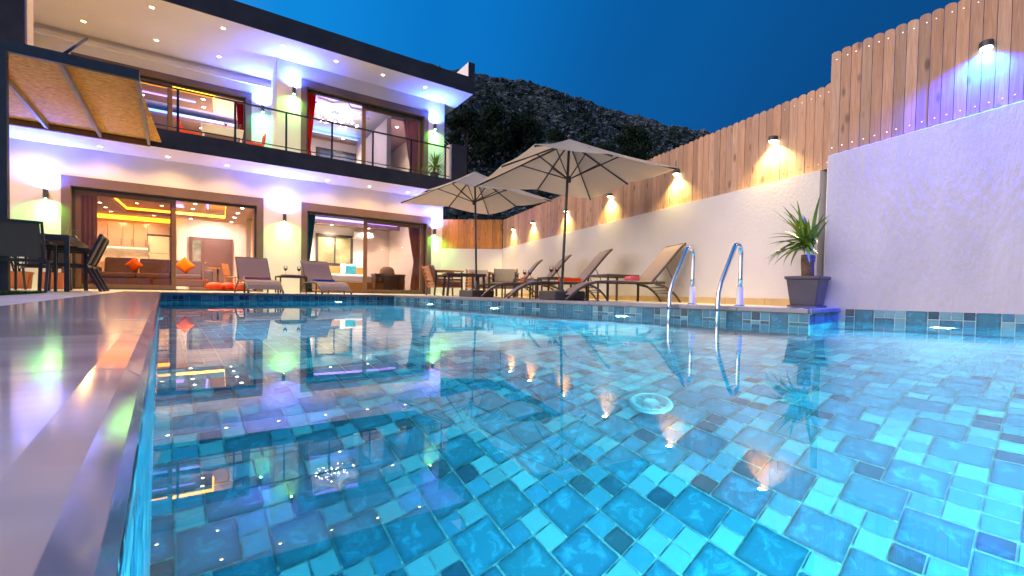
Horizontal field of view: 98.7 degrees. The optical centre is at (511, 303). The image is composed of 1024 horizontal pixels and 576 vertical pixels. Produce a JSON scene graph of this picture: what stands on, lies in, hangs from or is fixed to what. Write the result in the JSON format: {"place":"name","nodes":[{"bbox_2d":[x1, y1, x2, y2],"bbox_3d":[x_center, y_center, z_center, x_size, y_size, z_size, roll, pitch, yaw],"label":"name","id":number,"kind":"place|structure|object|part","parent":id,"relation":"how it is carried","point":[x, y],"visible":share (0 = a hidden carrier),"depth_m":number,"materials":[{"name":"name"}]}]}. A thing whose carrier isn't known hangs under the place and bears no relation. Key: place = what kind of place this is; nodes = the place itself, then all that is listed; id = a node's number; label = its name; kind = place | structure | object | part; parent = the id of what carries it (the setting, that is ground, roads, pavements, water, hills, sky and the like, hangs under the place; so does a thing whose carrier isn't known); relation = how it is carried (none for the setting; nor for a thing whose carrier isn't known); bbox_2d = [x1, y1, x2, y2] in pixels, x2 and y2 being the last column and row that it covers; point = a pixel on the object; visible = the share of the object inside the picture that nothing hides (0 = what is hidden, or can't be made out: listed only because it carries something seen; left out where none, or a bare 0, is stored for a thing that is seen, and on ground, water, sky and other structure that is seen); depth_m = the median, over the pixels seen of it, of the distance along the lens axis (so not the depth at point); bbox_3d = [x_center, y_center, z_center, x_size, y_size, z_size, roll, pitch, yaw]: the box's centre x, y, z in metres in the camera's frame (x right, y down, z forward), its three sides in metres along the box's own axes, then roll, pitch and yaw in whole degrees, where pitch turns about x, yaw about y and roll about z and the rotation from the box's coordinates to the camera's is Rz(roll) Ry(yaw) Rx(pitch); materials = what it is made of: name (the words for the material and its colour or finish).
{"place":"outdoors","nodes":[
{"label":"outdoors","id":0,"kind":"place"},
{"bbox_2d":[0,289,800,313],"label":"terrace","id":1,"kind":"structure","parent":0,"point":[51,294],"depth_m":5.65,"materials":[{"name":"stone"}]},
{"bbox_2d":[10,256,33,288],"bbox_3d":[-9.675,-0.952,8.573,0.676,1.317,0.675,1,1,10],"label":"planter","id":2,"kind":"object","parent":1,"relation":"on","point":[29,278],"visible":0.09,"depth_m":8.50,"materials":[{"name":"ceramic"}]},
{"bbox_2d":[0,289,46,294],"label":"turf","id":3,"kind":"structure","parent":1,"relation":"on","point":[5,292],"depth_m":4.03,"materials":[{"name":"plant"}]},
{"bbox_2d":[0,218,57,291],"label":"garden chair","id":4,"kind":"object","parent":1,"relation":"on","point":[21,238],"visible":0.96,"depth_m":5.25,"materials":[{"name":"metal"}]},
{"bbox_2d":[14,250,72,289],"bbox_3d":[-7.637,-0.641,7.195,0.580,0.852,0.654,0,2,-38],"label":"garden chair","id":5,"kind":"object","parent":1,"relation":"on","point":[36,264],"visible":0.39,"depth_m":7.20,"materials":[{"name":"metal"}]},
{"bbox_2d":[42,228,81,288],"bbox_3d":[-9.188,-0.921,8.807,0.814,1.261,0.581,0,2,-34],"label":"planter","id":6,"kind":"object","parent":1,"relation":"on","point":[60,284],"visible":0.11,"depth_m":8.81,"materials":[{"name":"ceramic"}]},
{"bbox_2d":[40,233,87,291],"bbox_3d":[-6.848,-0.555,6.191,1.100,0.743,1.900,0,2,-38],"label":"dining table","id":7,"kind":"object","parent":1,"relation":"on","point":[66,242],"visible":0.58,"depth_m":5.79,"materials":[{"name":"metal"}]},
{"bbox_2d":[37,234,105,291],"bbox_3d":[-6.415,-0.601,6.444,0.655,0.852,0.580,0,2,-38],"label":"garden chair","id":8,"kind":"object","parent":1,"relation":"on","point":[95,250],"visible":0.79,"depth_m":6.41,"materials":[{"name":"metal"}]},
{"bbox_2d":[49,238,109,290],"bbox_3d":[-6.794,-0.619,6.921,0.654,0.852,0.580,0,2,-38],"label":"garden chair","id":9,"kind":"object","parent":1,"relation":"on","point":[101,252],"visible":0.51,"depth_m":7.09,"materials":[{"name":"metal"}]},
{"bbox_2d":[0,291,160,575],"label":"polished coping","id":10,"kind":"object","parent":1,"relation":"on","point":[74,371],"visible":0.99,"depth_m":0.28,"materials":[{"name":"stone"}]},
{"bbox_2d":[0,37,160,290],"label":"pergola","id":11,"kind":"object","parent":1,"relation":"on","point":[44,87],"visible":0.96,"depth_m":6.77,"materials":[{"name":"metal"}]},
{"bbox_2d":[206,282,222,289],"bbox_3d":[-7.642,-0.439,11.309,0.340,0.220,0.340,1,1,0],"label":"pouf","id":12,"kind":"object","parent":1,"relation":"on","point":[214,286],"visible":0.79,"depth_m":11.19,"materials":[{"name":"fabric"}]},
{"bbox_2d":[221,283,233,289],"bbox_3d":[-7.498,-0.443,11.597,0.340,0.220,0.340,1,1,0],"label":"pouf","id":13,"kind":"object","parent":1,"relation":"on","point":[227,286],"visible":0.66,"depth_m":11.48,"materials":[{"name":"fabric"}]},
{"bbox_2d":[0,0,474,294],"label":"villa","id":14,"kind":"object","parent":1,"relation":"on","point":[195,63],"visible":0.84,"depth_m":11.53,"materials":[{"name":"paint"}]},
{"bbox_2d":[43,189,48,198],"bbox_3d":[-9.634,-2.265,9.094,0.084,0.184,0.126,0,2,-34],"label":"wall lamp","id":15,"kind":"object","parent":14,"relation":"attached to","point":[45,194],"visible":1,"depth_m":9.05,"materials":[{"name":"metal"}]},
{"bbox_2d":[81,195,97,283],"bbox_3d":[-9.521,-1.485,9.823,0.480,2.272,0.076,0,2,-34],"label":"curtain","id":16,"kind":"object","parent":14,"relation":"hanging from","point":[89,220],"visible":0.31,"depth_m":9.84,"materials":[{"name":"beige fabric"}]},
{"bbox_2d":[97,220,148,272],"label":"kitchen units","id":17,"kind":"object","parent":14,"relation":"on","point":[128,240],"visible":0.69,"depth_m":15.34,"materials":[{"name":"metal"}]},
{"bbox_3d":[-14.062,-2.398,15.039,0.384,0.840,0.380,0,2,-34],"label":"cabinet door","id":18,"kind":"part","parent":17,"relation":"part of","materials":[{"name":"wood"}]},
{"bbox_3d":[-13.732,-2.397,15.260,0.389,0.840,0.380,0,2,-34],"label":"cabinet door","id":19,"kind":"part","parent":17,"relation":"part of","materials":[{"name":"wood"}]},
{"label":"cabinet door","id":20,"kind":"part","parent":17,"relation":"part of","materials":[{"name":"wood"}]},
{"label":"cabinet door","id":21,"kind":"part","parent":17,"relation":"part of","materials":[{"name":"wood"}]},
{"bbox_2d":[97,257,212,286],"bbox_3d":[-10.086,-0.876,12.416,2.720,0.789,0.857,0,2,-34],"label":"sofa","id":22,"kind":"object","parent":14,"relation":"on","point":[117,270],"visible":0.6,"depth_m":12.25,"materials":[{"name":"brown fabric"}]},
{"bbox_2d":[124,257,143,272],"bbox_3d":[-10.338,-1.057,12.039,0.300,0.300,0.150,-43,24,-9],"label":"cushion","id":23,"kind":"object","parent":22,"relation":"on","point":[133,264],"visible":1,"depth_m":11.99,"materials":[{"name":"orange fabric"}]},
{"bbox_2d":[176,257,194,273],"bbox_3d":[-9.395,-1.094,12.642,0.360,0.360,0.150,-43,24,-9],"label":"cushion","id":24,"kind":"object","parent":22,"relation":"on","point":[184,265],"visible":0.98,"depth_m":12.59,"materials":[{"name":"orange fabric"}]},
{"bbox_2d":[148,236,169,259],"bbox_3d":[-12.677,-1.476,15.821,0.580,1.830,0.670,0,2,-34],"label":"refrigerator","id":25,"kind":"object","parent":14,"relation":"on","point":[158,247],"visible":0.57,"depth_m":15.57,"materials":[{"name":"white paint"}]},
{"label":"lower door","id":26,"kind":"part","parent":25,"relation":"part of","materials":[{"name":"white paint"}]},
{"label":"upper door","id":27,"kind":"part","parent":25,"relation":"part of","materials":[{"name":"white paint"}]},
{"bbox_2d":[148,224,169,236],"bbox_3d":[-12.672,-2.631,15.819,0.600,0.360,0.610,0,2,-34],"label":"wall cabinet","id":28,"kind":"object","parent":14,"relation":"attached to","point":[158,230],"depth_m":15.58,"materials":[{"name":"wood"}]},
{"bbox_2d":[148,224,169,236],"bbox_3d":[-12.672,-2.631,15.819,0.600,0.360,0.610,0,2,-34],"label":"cabinet door","id":29,"kind":"structure","parent":28,"relation":"in","point":[153,229],"depth_m":15.58,"materials":[{"name":"wood"}]},
{"bbox_2d":[72,187,256,291],"bbox_3d":[-8.051,-1.412,10.448,3.430,2.190,0.120,0,2,-34],"label":"sliding door","id":30,"kind":"structure","parent":14,"relation":"in","point":[77,192],"depth_m":10.07,"materials":[{"name":"metal"}]},
{"bbox_2d":[146,278,207,289],"bbox_3d":[-8.576,-0.492,11.322,1.240,0.290,0.500,0,2,-34],"label":"coffee table","id":31,"kind":"object","parent":14,"relation":"on","point":[150,281],"visible":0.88,"depth_m":11.16,"materials":[{"name":"orange wood"}]},
{"bbox_2d":[175,116,200,134],"bbox_3d":[-7.999,-4.115,10.850,0.480,0.825,0.460,0,2,-44],"label":"shell chair","id":32,"kind":"object","parent":14,"relation":"on","point":[186,131],"visible":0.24,"depth_m":10.67,"materials":[{"name":"red plastic"}]},
{"bbox_2d":[140,75,245,142],"bbox_3d":[-9.021,-4.789,11.603,3.410,2.050,0.120,0,2,-34],"label":"sliding door","id":33,"kind":"structure","parent":14,"relation":"in","point":[169,91],"depth_m":11.62,"materials":[{"name":"metal"}]},
{"bbox_2d":[189,236,232,289],"bbox_3d":[-11.553,-1.525,16.911,1.380,1.980,0.118,0,2,-34],"label":"entrance door","id":34,"kind":"structure","parent":14,"relation":"attached to","point":[211,252],"depth_m":16.91,"materials":[{"name":"wood"}]},
{"bbox_2d":[203,240,230,288],"bbox_3d":[-11.386,-1.484,17.002,0.880,1.860,0.034,0,2,-34],"label":"door leaf","id":35,"kind":"structure","parent":34,"relation":"in","point":[215,253],"depth_m":16.98,"materials":[{"name":"wood"}]},
{"bbox_2d":[207,268,227,282],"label":"bistro table","id":36,"kind":"object","parent":14,"relation":"on","point":[217,272],"visible":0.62,"depth_m":14.62,"materials":[{"name":"orange wood"}]},
{"bbox_2d":[201,122,243,142],"bbox_3d":[-7.402,-4.070,11.253,0.900,0.730,0.640,0,2,-34],"label":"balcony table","id":37,"kind":"object","parent":14,"relation":"on","point":[216,129],"visible":0.79,"depth_m":11.19,"materials":[{"name":"white paint"}]},
{"bbox_2d":[221,263,241,283],"bbox_3d":[-9.316,-0.879,14.626,0.479,0.882,0.400,1,1,-4],"label":"dining chair","id":38,"kind":"object","parent":14,"relation":"on","point":[225,271],"visible":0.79,"depth_m":14.53,"materials":[{"name":"orange wood"}]},
{"bbox_2d":[236,103,242,142],"bbox_3d":[-7.884,-4.806,12.773,0.300,2.072,0.076,0,2,-34],"label":"curtain","id":39,"kind":"object","parent":14,"relation":"hanging from","point":[239,114],"visible":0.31,"depth_m":12.74,"materials":[{"name":"red fabric"}]},
{"bbox_2d":[252,220,253,289],"bbox_3d":[-8.569,-1.621,14.592,0.076,2.352,0.200,0,2,-34],"label":"curtain","id":40,"kind":"object","parent":14,"relation":"hanging from","point":[252,239],"visible":0.36,"depth_m":14.53,"materials":[{"name":"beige fabric"}]},
{"bbox_2d":[246,133,265,145],"bbox_3d":[-6.787,-4.112,11.664,0.480,0.825,0.460,0,2,-39],"label":"shell chair","id":41,"kind":"object","parent":14,"relation":"on","point":[259,144],"visible":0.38,"depth_m":11.58,"materials":[{"name":"red plastic"}]},
{"bbox_2d":[292,86,295,94],"bbox_3d":[-5.736,-5.592,11.572,0.084,0.184,0.126,0,2,-34],"label":"wall lamp","id":42,"kind":"object","parent":14,"relation":"attached to","point":[293,90],"visible":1,"depth_m":11.52,"materials":[{"name":"metal"}]},
{"bbox_2d":[308,93,315,154],"bbox_3d":[-5.628,-4.812,12.273,0.380,2.192,0.076,0,2,-34],"label":"curtain","id":43,"kind":"object","parent":14,"relation":"hanging from","point":[311,103],"visible":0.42,"depth_m":12.26,"materials":[{"name":"red fabric"}]},
{"bbox_2d":[308,214,315,290],"bbox_3d":[-5.654,-1.493,12.351,0.360,2.312,0.076,0,2,-34],"label":"curtain","id":44,"kind":"object","parent":14,"relation":"hanging from","point":[311,226],"visible":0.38,"depth_m":12.33,"materials":[{"name":"teal fabric"}]},
{"bbox_2d":[316,233,352,264],"bbox_3d":[-6.681,-2.026,16.580,1.320,1.140,0.059,0,2,-34],"label":"window","id":45,"kind":"structure","parent":14,"relation":"in","point":[333,249],"depth_m":16.57,"materials":[{"name":"glass"}]},
{"bbox_2d":[317,108,357,127],"bbox_3d":[-5.701,-6.016,14.229,0.934,0.356,1.098,2,1,22],"label":"chandelier","id":46,"kind":"object","parent":14,"relation":"hanging from","point":[338,112],"visible":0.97,"depth_m":14.23,"materials":[{"name":"glass"}]},
{"bbox_2d":[312,266,383,291],"bbox_3d":[-5.844,-0.867,15.383,2.050,0.950,2.550,0,2,-34],"label":"bed","id":47,"kind":"object","parent":14,"relation":"on","point":[354,282],"visible":0.3,"depth_m":14.43,"materials":[{"name":"fabric"}]},
{"bbox_2d":[340,263,353,273],"bbox_3d":[-6.152,-1.242,16.397,0.500,0.500,0.150,0,16,-34],"label":"cushion","id":48,"kind":"object","parent":47,"relation":"on","point":[342,268],"visible":0.44,"depth_m":16.27,"materials":[{"name":"white fabric"}]},
{"bbox_2d":[345,265,356,273],"bbox_3d":[-5.963,-1.236,16.294,0.380,0.380,0.150,0,16,-34],"label":"cushion","id":49,"kind":"object","parent":47,"relation":"on","point":[350,269],"visible":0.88,"depth_m":16.22,"materials":[{"name":"teal fabric"}]},
{"bbox_2d":[353,231,372,239],"bbox_3d":[-5.762,-2.621,17.027,0.720,0.278,0.200,0,2,-34],"label":"air conditioner","id":50,"kind":"object","parent":14,"relation":"attached to","point":[357,235],"visible":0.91,"depth_m":16.89,"materials":[{"name":"white paint"}]},
{"bbox_2d":[306,89,422,173],"bbox_3d":[-4.219,-4.754,12.881,3.340,2.100,0.120,0,2,-34],"label":"sliding door","id":51,"kind":"structure","parent":14,"relation":"in","point":[368,107],"depth_m":12.91,"materials":[{"name":"metal"}]},
{"bbox_2d":[307,211,425,293],"bbox_3d":[-4.206,-1.410,13.010,3.450,2.210,0.120,0,2,-34],"label":"sliding door","id":52,"kind":"structure","parent":14,"relation":"in","point":[422,227],"depth_m":13.15,"materials":[{"name":"metal"}]},
{"bbox_2d":[380,267,394,273],"bbox_3d":[-4.309,-0.833,15.379,0.540,0.940,0.560,0,2,-34],"label":"swivel chair","id":53,"kind":"object","parent":14,"relation":"on","point":[386,270],"visible":0.35,"depth_m":15.43,"materials":[{"name":"metal"}]},
{"bbox_2d":[371,273,405,289],"bbox_3d":[-4.162,-0.666,14.797,1.040,0.640,0.480,0,2,-34],"label":"desk","id":54,"kind":"object","parent":14,"relation":"on","point":[393,281],"visible":0.9,"depth_m":14.94,"materials":[{"name":"wood"}]},
{"bbox_2d":[403,119,417,172],"bbox_3d":[-3.189,-4.755,13.931,0.640,2.093,0.076,0,2,-34],"label":"curtain","id":55,"kind":"object","parent":14,"relation":"hanging from","point":[410,127],"visible":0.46,"depth_m":13.93,"materials":[{"name":"red fabric"}]},
{"bbox_2d":[408,228,419,289],"bbox_3d":[-3.150,-1.467,14.076,0.520,2.272,0.076,0,2,-34],"label":"curtain","id":56,"kind":"object","parent":14,"relation":"hanging from","point":[414,234],"visible":0.82,"depth_m":14.11,"materials":[{"name":"brown fabric"}]},
{"bbox_2d":[422,151,443,177],"bbox_3d":[-2.318,-4.127,13.237,0.777,0.937,0.726,0,2,-34],"label":"potted palm","id":57,"kind":"object","parent":14,"relation":"on","point":[435,161],"visible":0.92,"depth_m":13.17,"materials":[{"name":"green plant"}]},
{"bbox_2d":[233,284,245,289],"bbox_3d":[-7.160,-0.438,11.630,0.340,0.220,0.340,1,1,0],"label":"pouf","id":58,"kind":"object","parent":1,"relation":"on","point":[240,288],"visible":0.28,"depth_m":11.49,"materials":[{"name":"fabric"}]},
{"bbox_2d":[234,257,283,293],"bbox_3d":[-5.142,-0.595,8.912,0.654,0.774,1.800,0,2,-38],"label":"sun lounger","id":59,"kind":"object","parent":1,"relation":"on","point":[251,267],"visible":0.97,"depth_m":9.27,"materials":[{"name":"fabric"}]},
{"bbox_2d":[243,277,269,279],"bbox_3d":[-5.257,-0.515,9.056,0.460,0.059,0.270,0,2,-38],"label":"folded towel","id":60,"kind":"object","parent":59,"relation":"on","point":[258,278],"visible":0.84,"depth_m":8.96,"materials":[{"name":"fabric"}]},
{"bbox_2d":[275,276,306,292],"bbox_3d":[-4.963,-0.425,9.875,0.550,0.379,0.550,0,2,-38],"label":"side table","id":61,"kind":"object","parent":1,"relation":"on","point":[300,277],"visible":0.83,"depth_m":9.82,"materials":[{"name":"wood"}]},
{"bbox_2d":[300,260,351,293],"bbox_3d":[-4.132,-0.595,9.712,0.654,0.774,1.800,0,2,-38],"label":"sun lounger","id":62,"kind":"object","parent":1,"relation":"on","point":[312,270],"visible":0.93,"depth_m":10.07,"materials":[{"name":"fabric"}]},
{"bbox_2d":[312,279,334,281],"bbox_3d":[-4.219,-0.512,9.853,0.420,0.053,0.270,0,2,-38],"label":"folded towel","id":63,"kind":"object","parent":62,"relation":"on","point":[320,280],"visible":0.89,"depth_m":9.74,"materials":[{"name":"fabric"}]},
{"bbox_2d":[421,264,463,295],"bbox_3d":[-1.740,-0.572,10.864,0.874,0.749,0.740,0,2,-28],"label":"wooden armchair","id":64,"kind":"object","parent":1,"relation":"on","point":[431,275],"visible":0.94,"depth_m":10.66,"materials":[{"name":"brown wood"}]},
{"bbox_2d":[442,273,486,295],"bbox_3d":[-1.144,-0.441,10.448,0.946,0.529,0.560,1,1,-20],"label":"garden table","id":65,"kind":"object","parent":1,"relation":"on","point":[483,276],"visible":0.88,"depth_m":10.29,"materials":[{"name":"orange wood"}]},
{"bbox_2d":[440,248,501,295],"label":"boundary wall","id":66,"kind":"structure","parent":1,"relation":"on","point":[489,260],"depth_m":14.03,"materials":[{"name":"white paint"}]},
{"bbox_2d":[442,219,502,248],"bbox_3d":[-1.281,-2.220,14.046,1.951,0.940,0.029,1,1,4],"label":"picket fence","id":67,"kind":"object","parent":66,"relation":"on","point":[456,233],"visible":0.98,"depth_m":14.04,"materials":[{"name":"brown wood"}]},
{"bbox_2d":[401,168,550,296],"bbox_3d":[-0.802,-1.490,9.238,2.291,2.694,2.292,0,2,-37],"label":"patio umbrella","id":68,"kind":"object","parent":1,"relation":"on","point":[464,193],"visible":0.93,"depth_m":9.51,"materials":[{"name":"fabric"}]},
{"bbox_2d":[465,269,496,295],"bbox_3d":[-0.869,-0.586,12.143,0.740,0.749,0.874,1,1,-20],"label":"wooden armchair","id":69,"kind":"object","parent":1,"relation":"on","point":[471,282],"visible":0.53,"depth_m":12.27,"materials":[{"name":"brown wood"}]},
{"bbox_2d":[488,268,518,296],"bbox_3d":[-0.205,-0.555,11.347,0.740,0.749,0.874,1,1,5],"label":"wooden armchair","id":70,"kind":"object","parent":1,"relation":"on","point":[499,276],"visible":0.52,"depth_m":11.54,"materials":[{"name":"grey fabric"}]},
{"bbox_2d":[470,259,542,297],"bbox_3d":[-0.228,-0.592,10.272,1.800,0.890,0.654,1,1,-7],"label":"sun lounger","id":71,"kind":"object","parent":1,"relation":"on","point":[533,267],"visible":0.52,"depth_m":10.06,"materials":[{"name":"grey metal"}]},
{"bbox_2d":[481,255,571,296],"bbox_3d":[0.251,-0.551,8.923,1.800,0.890,0.654,1,1,-7],"label":"sun lounger","id":72,"kind":"object","parent":1,"relation":"on","point":[557,265],"visible":0.56,"depth_m":8.71,"materials":[{"name":"fabric"}]},
{"bbox_2d":[521,277,533,282],"bbox_3d":[0.308,-0.475,8.942,0.228,0.110,0.183,0,1,-23],"label":"wooden caddy","id":73,"kind":"object","parent":72,"relation":"on","point":[523,280],"visible":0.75,"depth_m":8.92,"materials":[{"name":"orange wood"}]},
{"bbox_2d":[513,279,542,297],"bbox_3d":[0.336,-0.328,9.545,0.490,0.399,0.490,1,1,-22],"label":"side table","id":74,"kind":"object","parent":1,"relation":"on","point":[514,280],"visible":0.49,"depth_m":9.41,"materials":[{"name":"wood"}]},
{"bbox_2d":[536,277,571,297],"bbox_3d":[0.786,-0.289,8.255,0.490,0.399,0.490,1,1,-22],"label":"side table","id":75,"kind":"object","parent":1,"relation":"on","point":[549,278],"visible":0.56,"depth_m":8.15,"materials":[{"name":"wood"}]},
{"bbox_2d":[503,249,612,299],"bbox_3d":[0.781,-0.511,7.673,1.800,0.890,0.654,1,1,-7],"label":"sun lounger","id":76,"kind":"object","parent":1,"relation":"on","point":[595,263],"visible":0.79,"depth_m":7.51,"materials":[{"name":"brown metal"}]},
{"bbox_2d":[558,278,580,281],"bbox_3d":[1.002,-0.410,7.683,0.350,0.071,0.340,1,1,-7],"label":"folded towel","id":77,"kind":"object","parent":76,"relation":"on","point":[572,279],"visible":0.69,"depth_m":7.52,"materials":[{"name":"fabric"}]},
{"bbox_2d":[476,135,679,299],"bbox_3d":[0.901,-1.388,7.099,2.372,2.654,2.371,0,1,-23],"label":"patio umbrella","id":78,"kind":"object","parent":1,"relation":"on","point":[569,167],"visible":0.99,"depth_m":7.34,"materials":[{"name":"fabric"}]},
{"bbox_2d":[587,274,639,300],"bbox_3d":[1.605,-0.250,7.025,0.590,0.409,0.590,1,1,-22],"label":"side table","id":79,"kind":"object","parent":1,"relation":"on","point":[608,276],"visible":0.82,"depth_m":6.86,"materials":[{"name":"wood"}]},
{"bbox_2d":[565,243,685,302],"bbox_3d":[1.615,-0.471,6.623,1.800,0.890,0.654,1,1,-7],"label":"sun lounger","id":80,"kind":"object","parent":1,"relation":"on","point":[658,265],"visible":0.91,"depth_m":6.50,"materials":[{"name":"fabric"}]},
{"bbox_2d":[624,276,635,280],"bbox_3d":[1.776,-0.378,6.625,0.076,0.078,0.269,1,1,-7],"label":"rolled towel","id":81,"kind":"object","parent":80,"relation":"on","point":[629,278],"visible":0.99,"depth_m":6.54,"materials":[{"name":"fabric"}]},
{"bbox_2d":[502,170,826,305],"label":"boundary wall","id":82,"kind":"structure","parent":1,"relation":"on","point":[711,231],"depth_m":6.27,"materials":[{"name":"white paint"}]},
{"bbox_2d":[503,83,830,247],"bbox_3d":[1.614,-2.066,9.368,0.082,0.921,9.996,1,1,-22],"label":"picket fence","id":83,"kind":"object","parent":82,"relation":"on","point":[743,154],"visible":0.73,"depth_m":6.16,"materials":[{"name":"brown wood"}]},
{"bbox_2d":[673,170,679,174],"bbox_3d":[2.545,-2.041,6.844,0.078,0.060,0.096,1,1,-22],"label":"fence lamp","id":84,"kind":"object","parent":83,"relation":"attached to","point":[676,172],"visible":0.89,"depth_m":6.81,"materials":[{"name":"metal"}]},
{"bbox_2d":[768,135,777,142],"bbox_3d":[3.152,-1.994,5.331,0.078,0.060,0.096,1,1,-22],"label":"fence lamp","id":85,"kind":"object","parent":83,"relation":"attached to","point":[773,138],"visible":1,"depth_m":5.30,"materials":[{"name":"metal"}]},
{"bbox_2d":[667,246,695,317],"bbox_3d":[1.890,0.178,4.909,0.541,1.661,0.108,0,2,-38],"label":"ladder handrail","id":86,"kind":"object","parent":1,"relation":"attached to","point":[692,286],"visible":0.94,"depth_m":4.91,"materials":[{"name":"silver metal"}]},
{"bbox_2d":[715,242,744,320],"bbox_3d":[2.220,0.194,4.495,0.541,1.661,0.108,0,2,-38],"label":"ladder handrail","id":87,"kind":"object","parent":1,"relation":"attached to","point":[739,299],"visible":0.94,"depth_m":4.49,"materials":[{"name":"silver metal"}]},
{"bbox_2d":[116,295,1023,575],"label":"pool basin","id":88,"kind":"object","parent":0,"point":[952,319],"depth_m":4.49,"materials":[{"name":"tile"}]},
{"bbox_2d":[161,292,839,313],"bbox_3d":[-0.744,-0.074,7.202,9.699,0.043,3.728,2,1,22],"label":"stone coping","id":89,"kind":"object","parent":88,"relation":"on","point":[806,310],"visible":0.99,"depth_m":5.69,"materials":[{"name":"beige stone"}]},
{"bbox_2d":[764,194,830,307],"bbox_3d":[3.017,-0.552,4.664,0.818,1.175,0.670,0,2,-38],"label":"potted palm","id":90,"kind":"object","parent":89,"relation":"on","point":[807,288],"visible":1,"depth_m":4.60,"materials":[{"name":"green plant"}]},
{"bbox_2d":[116,301,1023,575],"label":"pool water","id":91,"kind":"structure","parent":88,"relation":"in","point":[330,438],"depth_m":0.67,"materials":[{"name":"blue liquid"}]},
{"bbox_2d":[823,100,1023,317],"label":"pool side wall","id":92,"kind":"structure","parent":88,"relation":"on","point":[929,219],"depth_m":4.17,"materials":[{"name":"white paint"}]},
{"bbox_2d":[828,0,1023,154],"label":"picket fence","id":93,"kind":"object","parent":92,"relation":"on","point":[978,68],"visible":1,"depth_m":4.21,"materials":[{"name":"brown wood"}]},
{"bbox_2d":[978,39,993,50],"bbox_3d":[4.239,-2.316,3.929,0.096,0.060,0.078,2,2,42],"label":"fence lamp","id":94,"kind":"object","parent":93,"relation":"attached to","point":[986,44],"visible":1,"depth_m":3.92,"materials":[{"name":"metal"}]},
{"bbox_2d":[426,62,826,248],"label":"hillside","id":95,"kind":"structure","parent":0,"point":[514,103],"depth_m":236.93,"materials":[{"name":"green plant"}]},
{"bbox_2d":[444,104,489,174],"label":"hillside tree","id":96,"kind":"object","parent":95,"relation":"on","point":[457,120],"visible":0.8,"depth_m":121.46,"materials":[{"name":"green plant"}]},
{"bbox_2d":[460,101,517,168],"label":"hillside tree","id":97,"kind":"object","parent":95,"relation":"on","point":[492,121],"visible":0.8,"depth_m":124.84,"materials":[{"name":"green plant"}]},
{"bbox_2d":[502,111,545,158],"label":"hillside tree","id":98,"kind":"object","parent":95,"relation":"on","point":[516,126],"visible":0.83,"depth_m":130.50,"materials":[{"name":"green plant"}]},
{"bbox_2d":[545,126,567,142],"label":"hillside tree","id":99,"kind":"object","parent":95,"relation":"on","point":[555,135],"visible":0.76,"depth_m":161.48,"materials":[{"name":"green plant"}]},
{"bbox_2d":[420,60,711,245],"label":"boulders","id":100,"kind":"object","parent":95,"relation":"on","point":[571,132],"visible":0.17,"depth_m":236.26,"materials":[{"name":"stone"}]},
{"bbox_2d":[443,78,703,248],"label":"scrub","id":101,"kind":"object","parent":95,"relation":"on","point":[580,132],"visible":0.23,"depth_m":226.49,"materials":[{"name":"green plant"}]},
{"bbox_2d":[578,137,617,152],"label":"hillside tree","id":102,"kind":"object","parent":95,"relation":"on","point":[602,146],"visible":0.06,"depth_m":133.67,"materials":[{"name":"green plant"}]},
{"bbox_2d":[613,122,652,159],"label":"hillside tree","id":103,"kind":"object","parent":95,"relation":"on","point":[637,138],"visible":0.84,"depth_m":150.08,"materials":[{"name":"green plant"}]},
{"bbox_2d":[645,149,661,159],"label":"hillside tree","id":104,"kind":"object","parent":95,"relation":"on","point":[653,156],"visible":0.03,"depth_m":122.70,"materials":[{"name":"green plant"}]},
{"bbox_2d":[235,0,1023,145],"label":"sky","id":105,"kind":"structure","parent":0,"point":[710,65],"materials":[{"name":"blue"}]}
]}

